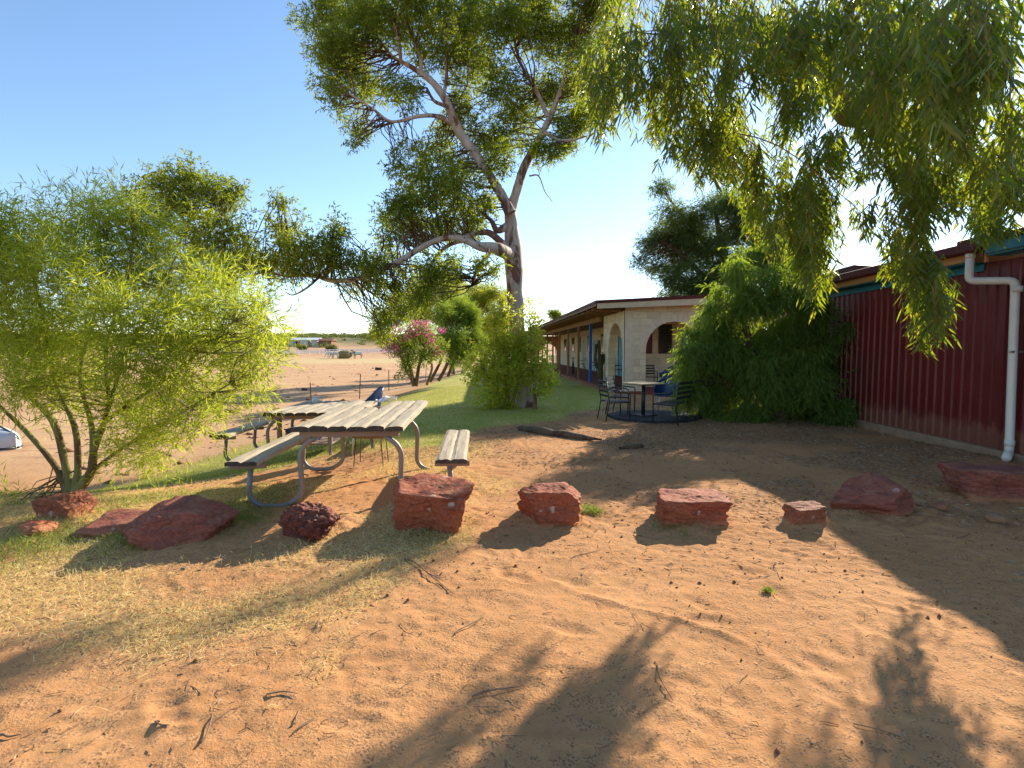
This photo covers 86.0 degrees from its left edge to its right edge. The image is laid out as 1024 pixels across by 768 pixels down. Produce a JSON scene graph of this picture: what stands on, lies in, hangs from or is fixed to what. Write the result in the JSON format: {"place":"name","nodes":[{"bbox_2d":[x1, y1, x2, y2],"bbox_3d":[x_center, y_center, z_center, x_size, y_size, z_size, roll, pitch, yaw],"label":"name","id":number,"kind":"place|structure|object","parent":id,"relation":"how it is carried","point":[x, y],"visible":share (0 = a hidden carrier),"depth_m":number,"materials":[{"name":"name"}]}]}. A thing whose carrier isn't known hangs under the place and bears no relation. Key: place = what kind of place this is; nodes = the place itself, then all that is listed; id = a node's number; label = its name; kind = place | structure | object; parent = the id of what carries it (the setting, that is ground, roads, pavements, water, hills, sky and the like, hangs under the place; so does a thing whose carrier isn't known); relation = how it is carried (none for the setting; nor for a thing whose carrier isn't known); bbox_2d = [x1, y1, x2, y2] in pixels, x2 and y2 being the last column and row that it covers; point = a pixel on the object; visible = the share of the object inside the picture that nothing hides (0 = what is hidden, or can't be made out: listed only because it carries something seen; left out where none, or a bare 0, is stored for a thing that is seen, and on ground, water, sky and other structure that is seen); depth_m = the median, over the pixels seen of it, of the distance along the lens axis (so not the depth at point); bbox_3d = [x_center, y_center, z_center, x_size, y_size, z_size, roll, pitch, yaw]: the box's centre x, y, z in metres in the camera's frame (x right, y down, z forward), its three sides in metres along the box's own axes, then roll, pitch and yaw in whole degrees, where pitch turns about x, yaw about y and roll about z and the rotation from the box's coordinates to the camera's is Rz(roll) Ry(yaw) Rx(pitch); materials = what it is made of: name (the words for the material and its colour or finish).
{"place":"outdoors","nodes":[
{"label":"outdoors","id":0,"kind":"place"},
{"bbox_2d":[0,482,104,496],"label":"grass","id":1,"kind":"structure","parent":0,"point":[16,492],"depth_m":8.43,"materials":[{"name":"green plant"}]},
{"bbox_2d":[0,508,138,581],"bbox_3d":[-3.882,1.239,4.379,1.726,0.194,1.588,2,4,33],"label":"grass","id":2,"kind":"structure","parent":0,"point":[30,546],"depth_m":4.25,"materials":[{"name":"green plant"}]},
{"bbox_2d":[36,532,167,576],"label":"grass","id":3,"kind":"structure","parent":0,"point":[123,542],"depth_m":4.12,"materials":[{"name":"green plant"}]},
{"bbox_2d":[221,507,280,538],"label":"grass","id":4,"kind":"structure","parent":0,"point":[250,516],"depth_m":4.75,"materials":[{"name":"green plant"}]},
{"bbox_2d":[284,426,321,440],"bbox_3d":[-3.450,0.821,9.120,0.510,0.206,0.390,0,4,0],"label":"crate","id":5,"kind":"object","parent":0,"point":[287,430],"visible":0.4,"depth_m":8.94,"materials":[{"name":"blue plastic"}]},
{"bbox_2d":[37,385,609,495],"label":"lawn grass","id":6,"kind":"structure","parent":0,"point":[195,478],"depth_m":11.30,"materials":[{"name":"green plant"}]},
{"bbox_2d":[351,350,362,357],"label":"horse","id":7,"kind":"object","parent":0,"point":[357,353],"visible":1,"depth_m":123.52},
{"bbox_2d":[370,526,485,554],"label":"grass","id":8,"kind":"structure","parent":0,"point":[412,533],"depth_m":4.29,"materials":[{"name":"green plant"}]},
{"bbox_2d":[0,337,1023,767],"bbox_3d":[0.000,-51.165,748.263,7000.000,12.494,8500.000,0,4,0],"label":"ground","id":9,"kind":"structure","parent":0,"point":[370,705],"depth_m":3.09,"materials":[{"name":"orange sand"}]},
{"bbox_2d":[0,733,21,737],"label":"stick","id":10,"kind":"object","parent":9,"relation":"on","point":[4,735],"visible":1,"depth_m":2.13,"materials":[{"name":"brown wood"}]},
{"bbox_2d":[0,426,22,450],"bbox_3d":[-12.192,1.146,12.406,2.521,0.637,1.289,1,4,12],"label":"car","id":11,"kind":"object","parent":9,"relation":"on","point":[9,441],"visible":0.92,"depth_m":12.10,"materials":[{"name":"white paint"}]},
{"bbox_2d":[17,520,57,538],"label":"rock","id":12,"kind":"object","parent":9,"relation":"on","point":[28,527],"visible":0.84,"depth_m":4.67,"materials":[{"name":"red stone"}]},
{"bbox_2d":[31,489,97,519],"bbox_3d":[-4.199,1.172,5.159,0.396,0.308,0.404,0,4,0],"label":"rock","id":13,"kind":"object","parent":9,"relation":"on","point":[69,504],"visible":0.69,"depth_m":5.03,"materials":[{"name":"red stone"}]},
{"bbox_2d":[72,495,237,550],"bbox_3d":[-3.018,1.157,4.580,1.481,0.474,0.723,2,4,24],"label":"rock","id":14,"kind":"object","parent":9,"relation":"on","point":[176,520],"visible":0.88,"depth_m":4.31,"materials":[{"name":"red stone"}]},
{"bbox_2d":[0,157,314,502],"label":"wattle shrub","id":15,"kind":"object","parent":9,"relation":"on","point":[27,270],"visible":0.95,"depth_m":5.81,"materials":[{"name":"green plant"}]},
{"bbox_2d":[154,720,169,725],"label":"stick","id":16,"kind":"object","parent":9,"relation":"on","point":[157,722],"visible":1,"depth_m":2.17,"materials":[{"name":"brown wood"}]},
{"bbox_2d":[0,474,340,552],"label":"weeds","id":17,"kind":"object","parent":9,"relation":"on","point":[180,493],"visible":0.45,"depth_m":5.76,"materials":[{"name":"green plant"}]},
{"bbox_2d":[200,710,213,743],"bbox_3d":[-1.200,1.348,2.179,0.018,0.012,0.215,-1,4,-15],"label":"stick","id":18,"kind":"object","parent":9,"relation":"on","point":[203,739],"visible":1,"depth_m":2.13,"materials":[{"name":"brown wood"}]},
{"bbox_2d":[52,362,420,483],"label":"paddock clods","id":19,"kind":"object","parent":9,"relation":"on","point":[108,481],"visible":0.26,"depth_m":16.04,"materials":[{"name":"soil"}]},
{"bbox_2d":[117,349,392,355],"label":"rail fence","id":20,"kind":"object","parent":9,"relation":"on","point":[358,350],"visible":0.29,"depth_m":156.01,"materials":[{"name":"white metal"}]},
{"bbox_2d":[0,332,529,348],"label":"scrub","id":21,"kind":"object","parent":9,"relation":"on","point":[318,335],"visible":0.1,"depth_m":307.94,"materials":[{"name":"green plant"}]},
{"bbox_2d":[0,439,534,762],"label":"dry grass","id":22,"kind":"structure","parent":9,"relation":"on","point":[17,510],"depth_m":3.65,"materials":[{"name":"plant"}]},
{"bbox_2d":[266,690,297,694],"bbox_3d":[-0.992,1.333,2.375,0.130,0.013,0.016,0,4,-7],"label":"stick","id":23,"kind":"object","parent":9,"relation":"on","point":[278,692],"visible":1,"depth_m":2.37,"materials":[{"name":"brown wood"}]},
{"bbox_2d":[209,400,383,460],"bbox_3d":[-3.350,0.785,9.415,2.640,0.837,2.032,0,4,-2],"label":"picnic table","id":24,"kind":"object","parent":9,"relation":"on","point":[308,409],"visible":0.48,"depth_m":8.78,"materials":[{"name":"brown wood"}]},
{"bbox_2d":[312,397,321,403],"bbox_3d":[-3.533,0.302,9.928,0.165,0.120,0.123,2,4,29],"label":"mug","id":25,"kind":"object","parent":24,"relation":"on","point":[315,400],"visible":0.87,"depth_m":9.90,"materials":[{"name":"white ceramic"}]},
{"bbox_2d":[296,344,307,349],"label":"bush","id":26,"kind":"object","parent":9,"relation":"on","point":[304,347],"visible":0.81,"depth_m":188.86,"materials":[{"name":"green plant"}]},
{"bbox_2d":[292,717,315,734],"bbox_3d":[-0.829,1.357,2.184,0.011,0.012,0.113,2,4,30],"label":"stick","id":27,"kind":"object","parent":9,"relation":"on","point":[297,728],"visible":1,"depth_m":2.18,"materials":[{"name":"brown wood"}]},
{"bbox_2d":[289,338,319,346],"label":"farm building","id":28,"kind":"structure","parent":9,"relation":"on","point":[313,341],"depth_m":214.41,"materials":[{"name":"white paint"}]},
{"bbox_2d":[278,501,341,541],"bbox_3d":[-1.607,1.105,4.364,0.503,0.341,0.489,0,4,0],"label":"rock","id":29,"kind":"object","parent":9,"relation":"on","point":[305,521],"visible":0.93,"depth_m":4.23,"materials":[{"name":"red stone"}]},
{"bbox_2d":[317,338,336,346],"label":"farm building","id":30,"kind":"structure","parent":9,"relation":"on","point":[331,341],"depth_m":211.49,"materials":[{"name":"brown metal"}]},
{"bbox_2d":[324,344,336,350],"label":"bush","id":31,"kind":"object","parent":9,"relation":"on","point":[333,346],"visible":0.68,"depth_m":178.86,"materials":[{"name":"green plant"}]},
{"bbox_2d":[235,363,426,407],"bbox_3d":[-7.292,-0.148,28.999,2.480,1.458,20.644,1,4,13],"label":"wire fence","id":32,"kind":"object","parent":9,"relation":"on","point":[341,385],"visible":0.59,"depth_m":25.08,"materials":[{"name":"metal"}]},
{"bbox_2d":[329,352,338,357],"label":"horse","id":33,"kind":"object","parent":9,"relation":"on","point":[334,353],"visible":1,"depth_m":123.55},
{"bbox_2d":[338,350,351,358],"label":"hay pile","id":34,"kind":"object","parent":9,"relation":"on","point":[344,354],"visible":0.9,"depth_m":125.45,"materials":[{"name":"beige plant"}]},
{"bbox_2d":[224,400,470,507],"bbox_3d":[-1.640,0.722,6.506,2.300,0.827,2.662,0,4,-4],"label":"picnic table","id":35,"kind":"object","parent":9,"relation":"on","point":[359,418],"visible":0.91,"depth_m":5.52,"materials":[{"name":"brown wood"}]},
{"bbox_2d":[372,396,396,404],"bbox_3d":[-1.660,0.195,7.224,0.210,0.111,0.502,1,4,8],"label":"paper","id":36,"kind":"object","parent":35,"relation":"on","point":[387,399],"visible":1,"depth_m":7.15,"materials":[{"name":"white paper"}]},
{"bbox_2d":[345,386,383,453],"bbox_3d":[-2.220,0.529,8.316,0.558,0.966,0.592,-2,4,-28],"label":"tub chair","id":37,"kind":"object","parent":9,"relation":"on","point":[377,393],"visible":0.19,"depth_m":8.43,"materials":[{"name":"blue plastic"}]},
{"bbox_2d":[358,332,371,338],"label":"bush","id":38,"kind":"object","parent":9,"relation":"on","point":[362,334],"visible":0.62,"depth_m":298.76,"materials":[{"name":"green plant"}]},
{"bbox_2d":[352,436,388,466],"bbox_3d":[-1.850,0.850,7.218,0.400,0.426,0.340,0,4,0],"label":"stool","id":39,"kind":"object","parent":9,"relation":"on","point":[380,437],"visible":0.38,"depth_m":7.07,"materials":[{"name":"brown wood"}]},
{"bbox_2d":[114,0,637,407],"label":"gum tree","id":40,"kind":"object","parent":9,"relation":"on","point":[522,25],"visible":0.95,"depth_m":13.76,"materials":[{"name":"green plant"}]},
{"bbox_2d":[379,318,450,386],"bbox_3d":[-4.027,-1.355,22.951,2.920,2.958,2.205,0,4,0],"label":"bougainvillea","id":41,"kind":"object","parent":9,"relation":"on","point":[404,352],"visible":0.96,"depth_m":22.74,"materials":[{"name":"pink plant"}]},
{"bbox_2d":[365,270,469,374],"bbox_3d":[-5.962,-4.212,33.877,7.028,7.262,4.850,0,4,0],"label":"gum tree","id":42,"kind":"object","parent":9,"relation":"on","point":[439,296],"visible":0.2,"depth_m":33.33,"materials":[{"name":"green plant"}]},
{"bbox_2d":[407,559,453,593],"bbox_3d":[-0.544,1.251,3.617,0.026,0.025,0.651,-3,5,-37],"label":"stick","id":43,"kind":"object","parent":9,"relation":"on","point":[431,575],"visible":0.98,"depth_m":3.59,"materials":[{"name":"brown wood"}]},
{"bbox_2d":[393,472,474,533],"bbox_3d":[-0.684,1.004,4.640,0.723,0.422,0.543,0,4,0],"label":"rock","id":44,"kind":"object","parent":9,"relation":"on","point":[435,502],"visible":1,"depth_m":4.42,"materials":[{"name":"red stone"}]},
{"bbox_2d":[429,290,489,381],"bbox_3d":[-2.570,-2.379,27.090,3.443,4.612,3.083,-2,4,-28],"label":"feather wattle","id":45,"kind":"object","parent":9,"relation":"on","point":[453,313],"visible":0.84,"depth_m":26.76,"materials":[{"name":"green plant"}]},
{"bbox_2d":[454,616,483,634],"bbox_3d":[-0.232,1.305,2.983,0.013,0.014,0.250,3,4,36],"label":"stick","id":46,"kind":"object","parent":9,"relation":"on","point":[466,625],"visible":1,"depth_m":2.96,"materials":[{"name":"brown wood"}]},
{"bbox_2d":[455,279,509,372],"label":"gum tree","id":47,"kind":"object","parent":9,"relation":"on","point":[481,295],"visible":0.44,"depth_m":40.90,"materials":[{"name":"green plant"}]},
{"bbox_2d":[469,282,508,365],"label":"leafy tree","id":48,"kind":"object","parent":9,"relation":"on","point":[500,305],"visible":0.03,"depth_m":51.65,"materials":[{"name":"green plant"}]},
{"bbox_2d":[472,686,524,696],"bbox_3d":[-0.055,1.353,2.417,0.248,0.022,0.059,-1,4,-13],"label":"stick","id":49,"kind":"object","parent":9,"relation":"on","point":[478,693],"visible":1,"depth_m":2.43,"materials":[{"name":"brown wood"}]},
{"bbox_2d":[458,291,564,410],"bbox_3d":[0.023,-0.708,14.256,2.806,3.370,1.848,0,4,0],"label":"glossy shrub","id":50,"kind":"object","parent":9,"relation":"on","point":[513,363],"visible":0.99,"depth_m":14.01,"materials":[{"name":"green plant"}]},
{"bbox_2d":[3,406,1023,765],"bbox_3d":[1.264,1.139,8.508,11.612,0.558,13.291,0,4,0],"label":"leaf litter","id":51,"kind":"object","parent":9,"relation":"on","point":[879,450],"visible":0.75,"depth_m":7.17,"materials":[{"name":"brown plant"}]},
{"bbox_2d":[9,452,1020,753],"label":"soil clods","id":52,"kind":"object","parent":9,"relation":"on","point":[777,750],"visible":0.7,"depth_m":3.82,"materials":[{"name":"brown soil"}]},
{"bbox_2d":[7,481,1023,756],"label":"twig litter","id":53,"kind":"object","parent":9,"relation":"on","point":[437,617],"visible":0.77,"depth_m":2.85,"materials":[{"name":"brown wood"}]},
{"bbox_2d":[517,482,581,526],"bbox_3d":[0.333,1.065,4.832,0.583,0.365,0.416,0,4,0],"label":"rock","id":54,"kind":"object","parent":9,"relation":"on","point":[549,504],"visible":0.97,"depth_m":4.65,"materials":[{"name":"red stone"}]},
{"bbox_2d":[544,306,562,353],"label":"distant tree","id":55,"kind":"object","parent":9,"relation":"on","point":[553,313],"visible":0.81,"depth_m":94.14,"materials":[{"name":"green plant"}]},
{"bbox_2d":[517,426,601,440],"bbox_3d":[0.754,0.886,9.943,0.293,0.176,2.012,-3,5,-42],"label":"log","id":56,"kind":"object","parent":9,"relation":"on","point":[558,433],"visible":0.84,"depth_m":9.72,"materials":[{"name":"brown wood"}]},
{"bbox_2d":[597,380,630,421],"bbox_3d":[2.255,0.355,12.192,0.577,0.885,0.588,-1,4,-10],"label":"slatted chair","id":57,"kind":"object","parent":9,"relation":"on","point":[613,401],"visible":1,"depth_m":12.04,"materials":[{"name":"black metal"}]},
{"bbox_2d":[619,444,643,448],"bbox_3d":[1.917,1.010,8.788,0.505,0.089,0.122,-3,4,-35],"label":"root","id":58,"kind":"object","parent":9,"relation":"on","point":[633,446],"visible":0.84,"depth_m":8.74,"materials":[{"name":"brown plant"}]},
{"bbox_2d":[525,294,783,394],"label":"motel","id":59,"kind":"structure","parent":9,"relation":"on","point":[635,336],"depth_m":21.77,"materials":[{"name":"brick"}]},
{"bbox_2d":[564,339,566,351],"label":"window","id":60,"kind":"structure","parent":59,"relation":"in","point":[565,340],"depth_m":51.93,"materials":[{"name":"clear glass"}]},
{"bbox_2d":[570,357,575,373],"bbox_3d":[3.754,-1.155,33.785,0.571,1.035,1.744,1,4,9],"label":"table","id":61,"kind":"object","parent":59,"relation":"on","point":[573,364],"visible":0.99,"depth_m":33.99,"materials":[{"name":"black wood"}]},
{"bbox_2d":[572,338,574,351],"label":"window","id":62,"kind":"structure","parent":59,"relation":"in","point":[573,339],"depth_m":47.21,"materials":[{"name":"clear glass"}]},
{"bbox_2d":[582,340,584,368],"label":"door","id":63,"kind":"structure","parent":59,"relation":"in","point":[583,342],"depth_m":42.33,"materials":[{"name":"teal paint"}]},
{"bbox_2d":[587,336,588,351],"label":"window","id":64,"kind":"structure","parent":59,"relation":"in","point":[587,336],"depth_m":40.47,"materials":[{"name":"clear glass"}]},
{"bbox_2d":[593,338,596,370],"bbox_3d":[5.725,-2.020,37.963,0.062,2.230,1.030,0,4,-3],"label":"door","id":65,"kind":"structure","parent":59,"relation":"in","point":[594,341],"depth_m":38.33,"materials":[{"name":"teal paint"}]},
{"bbox_2d":[594,340,604,384],"bbox_3d":[3.623,-0.887,22.763,0.455,1.899,0.238,0,4,0],"label":"cactus","id":66,"kind":"object","parent":59,"relation":"on","point":[599,363],"visible":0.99,"depth_m":22.70,"materials":[{"name":"green plant"}]},
{"bbox_2d":[601,334,603,352],"bbox_3d":[5.861,-2.620,35.324,0.040,1.200,1.330,0,4,-3],"label":"window","id":67,"kind":"structure","parent":59,"relation":"in","point":[602,335],"depth_m":35.50,"materials":[{"name":"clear glass"}]},
{"bbox_2d":[618,336,622,375],"bbox_3d":[6.076,-1.559,30.661,0.062,2.230,1.180,0,4,-3],"label":"door","id":68,"kind":"structure","parent":59,"relation":"in","point":[620,352],"depth_m":30.73,"materials":[{"name":"teal paint"}]},
{"bbox_2d":[646,333,651,353],"bbox_3d":[5.330,-1.782,21.723,0.420,1.160,0.040,0,4,-3],"label":"window","id":69,"kind":"structure","parent":59,"relation":"in","point":[649,343],"depth_m":21.74,"materials":[{"name":"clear glass"}]},
{"bbox_2d":[645,365,657,387],"bbox_3d":[5.262,-0.285,21.198,0.588,0.885,0.577,0,4,0],"label":"slatted chair","id":70,"kind":"object","parent":59,"relation":"on","point":[654,377],"visible":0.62,"depth_m":21.40,"materials":[{"name":"black metal"}]},
{"bbox_2d":[658,324,671,353],"bbox_3d":[6.069,-1.784,21.758,0.540,1.160,0.040,0,4,-3],"label":"window","id":71,"kind":"structure","parent":59,"relation":"in","point":[665,330],"depth_m":21.75,"materials":[{"name":"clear glass"}]},
{"bbox_2d":[658,366,673,380],"bbox_3d":[5.876,-0.259,20.960,0.558,0.862,0.592,-1,4,-15],"label":"tub chair","id":72,"kind":"object","parent":59,"relation":"on","point":[661,374],"visible":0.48,"depth_m":21.16,"materials":[{"name":"blue plastic"}]},
{"bbox_2d":[608,410,701,422],"bbox_3d":[3.246,0.745,12.622,2.048,0.065,2.100,0,4,0],"label":"rubber mat","id":73,"kind":"object","parent":9,"relation":"on","point":[664,417],"visible":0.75,"depth_m":12.16,"materials":[{"name":"rubber"}]},
{"bbox_2d":[605,376,635,413],"bbox_3d":[2.598,0.268,13.155,0.577,0.885,0.588,2,4,28],"label":"slatted chair","id":74,"kind":"object","parent":73,"relation":"on","point":[615,396],"visible":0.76,"depth_m":13.16,"materials":[{"name":"black metal"}]},
{"bbox_2d":[622,381,664,416],"bbox_3d":[3.000,0.342,12.546,0.680,0.749,0.680,-2,4,-28],"label":"cafe table","id":75,"kind":"object","parent":73,"relation":"on","point":[644,384],"visible":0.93,"depth_m":12.51,"materials":[{"name":"beige laminate"}]},
{"bbox_2d":[653,376,677,413],"bbox_3d":[3.664,0.258,13.023,0.592,0.862,0.558,2,4,25],"label":"tub chair","id":76,"kind":"object","parent":73,"relation":"on","point":[663,388],"visible":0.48,"depth_m":13.20,"materials":[{"name":"blue plastic"}]},
{"bbox_2d":[652,380,701,425],"bbox_3d":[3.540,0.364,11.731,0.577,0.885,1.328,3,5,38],"label":"chair","id":77,"kind":"object","parent":73,"relation":"on","point":[672,403],"visible":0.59,"depth_m":11.37,"materials":[{"name":"black metal"}]},
{"bbox_2d":[654,661,672,699],"bbox_3d":[0.695,1.366,2.540,0.022,0.012,0.302,0,4,0],"label":"stick","id":78,"kind":"object","parent":9,"relation":"on","point":[660,678],"visible":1,"depth_m":2.56,"materials":[{"name":"brown wood"}]},
{"bbox_2d":[645,513,709,538],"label":"grass","id":79,"kind":"structure","parent":9,"relation":"on","point":[653,525],"depth_m":4.67,"materials":[{"name":"green plant"}]},
{"bbox_2d":[654,488,732,527],"bbox_3d":[1.603,1.120,4.901,0.659,0.293,0.450,0,4,0],"label":"rock","id":80,"kind":"object","parent":9,"relation":"on","point":[680,506],"visible":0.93,"depth_m":4.73,"materials":[{"name":"red stone"}]},
{"bbox_2d":[623,166,825,374],"bbox_3d":[9.496,-4.693,24.785,9.187,9.355,4.686,0,4,0],"label":"feathery tree","id":81,"kind":"object","parent":9,"relation":"on","point":[687,240],"visible":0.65,"depth_m":23.93,"materials":[{"name":"green plant"}]},
{"bbox_2d":[659,234,868,427],"bbox_3d":[6.075,-0.838,12.105,5.586,5.383,3.112,1,4,10],"label":"willowy bush","id":82,"kind":"object","parent":9,"relation":"on","point":[737,352],"visible":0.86,"depth_m":11.69,"materials":[{"name":"green plant"}]},
{"bbox_2d":[759,585,776,593],"bbox_3d":[1.640,1.318,3.511,0.111,0.048,0.093,3,5,39],"label":"grass tuft","id":83,"kind":"object","parent":9,"relation":"on","point":[767,590],"visible":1,"depth_m":3.51,"materials":[{"name":"green plant"}]},
{"bbox_2d":[569,0,1023,363],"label":"weeping gum tree","id":84,"kind":"object","parent":9,"relation":"on","point":[898,65],"visible":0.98,"depth_m":5.04,"materials":[{"name":"green plant"}]},
{"bbox_2d":[782,501,826,525],"bbox_3d":[2.619,1.158,4.887,0.371,0.193,0.268,0,4,0],"label":"rock","id":85,"kind":"object","parent":9,"relation":"on","point":[803,512],"visible":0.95,"depth_m":4.79,"materials":[{"name":"red stone"}]},
{"bbox_2d":[830,472,913,516],"bbox_3d":[3.478,1.085,5.253,0.596,0.449,0.809,4,5,44],"label":"rock","id":86,"kind":"object","parent":9,"relation":"on","point":[870,492],"visible":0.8,"depth_m":5.09,"materials":[{"name":"red stone"}]},
{"bbox_2d":[853,723,906,738],"bbox_3d":[1.486,1.401,2.222,0.181,0.009,0.009,2,4,27],"label":"stick","id":87,"kind":"object","parent":9,"relation":"on","point":[875,728],"visible":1,"depth_m":2.23,"materials":[{"name":"brown wood"}]},
{"bbox_2d":[786,227,1023,462],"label":"shed","id":88,"kind":"structure","parent":9,"relation":"on","point":[969,396],"depth_m":8.84,"materials":[{"name":"metal"}]},
{"bbox_2d":[932,501,947,511],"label":"rock","id":89,"kind":"object","parent":9,"relation":"on","point":[939,505],"visible":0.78,"depth_m":5.29,"materials":[{"name":"red stone"}]},
{"bbox_2d":[937,461,1023,502],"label":"rock","id":90,"kind":"object","parent":9,"relation":"on","point":[981,483],"visible":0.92,"depth_m":5.59,"materials":[{"name":"red stone"}]},
{"bbox_2d":[984,512,1008,524],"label":"rock","id":91,"kind":"object","parent":9,"relation":"on","point":[998,518],"visible":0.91,"depth_m":4.96,"materials":[{"name":"beige stone"}]},
{"bbox_2d":[0,0,1023,334],"label":"sky","id":92,"kind":"structure","parent":0,"point":[84,84],"materials":[{"name":"blue"}]},
{"bbox_2d":[579,502,610,517],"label":"grass","id":93,"kind":"structure","parent":0,"point":[587,509],"depth_m":5.05,"materials":[{"name":"green plant"}]}
]}

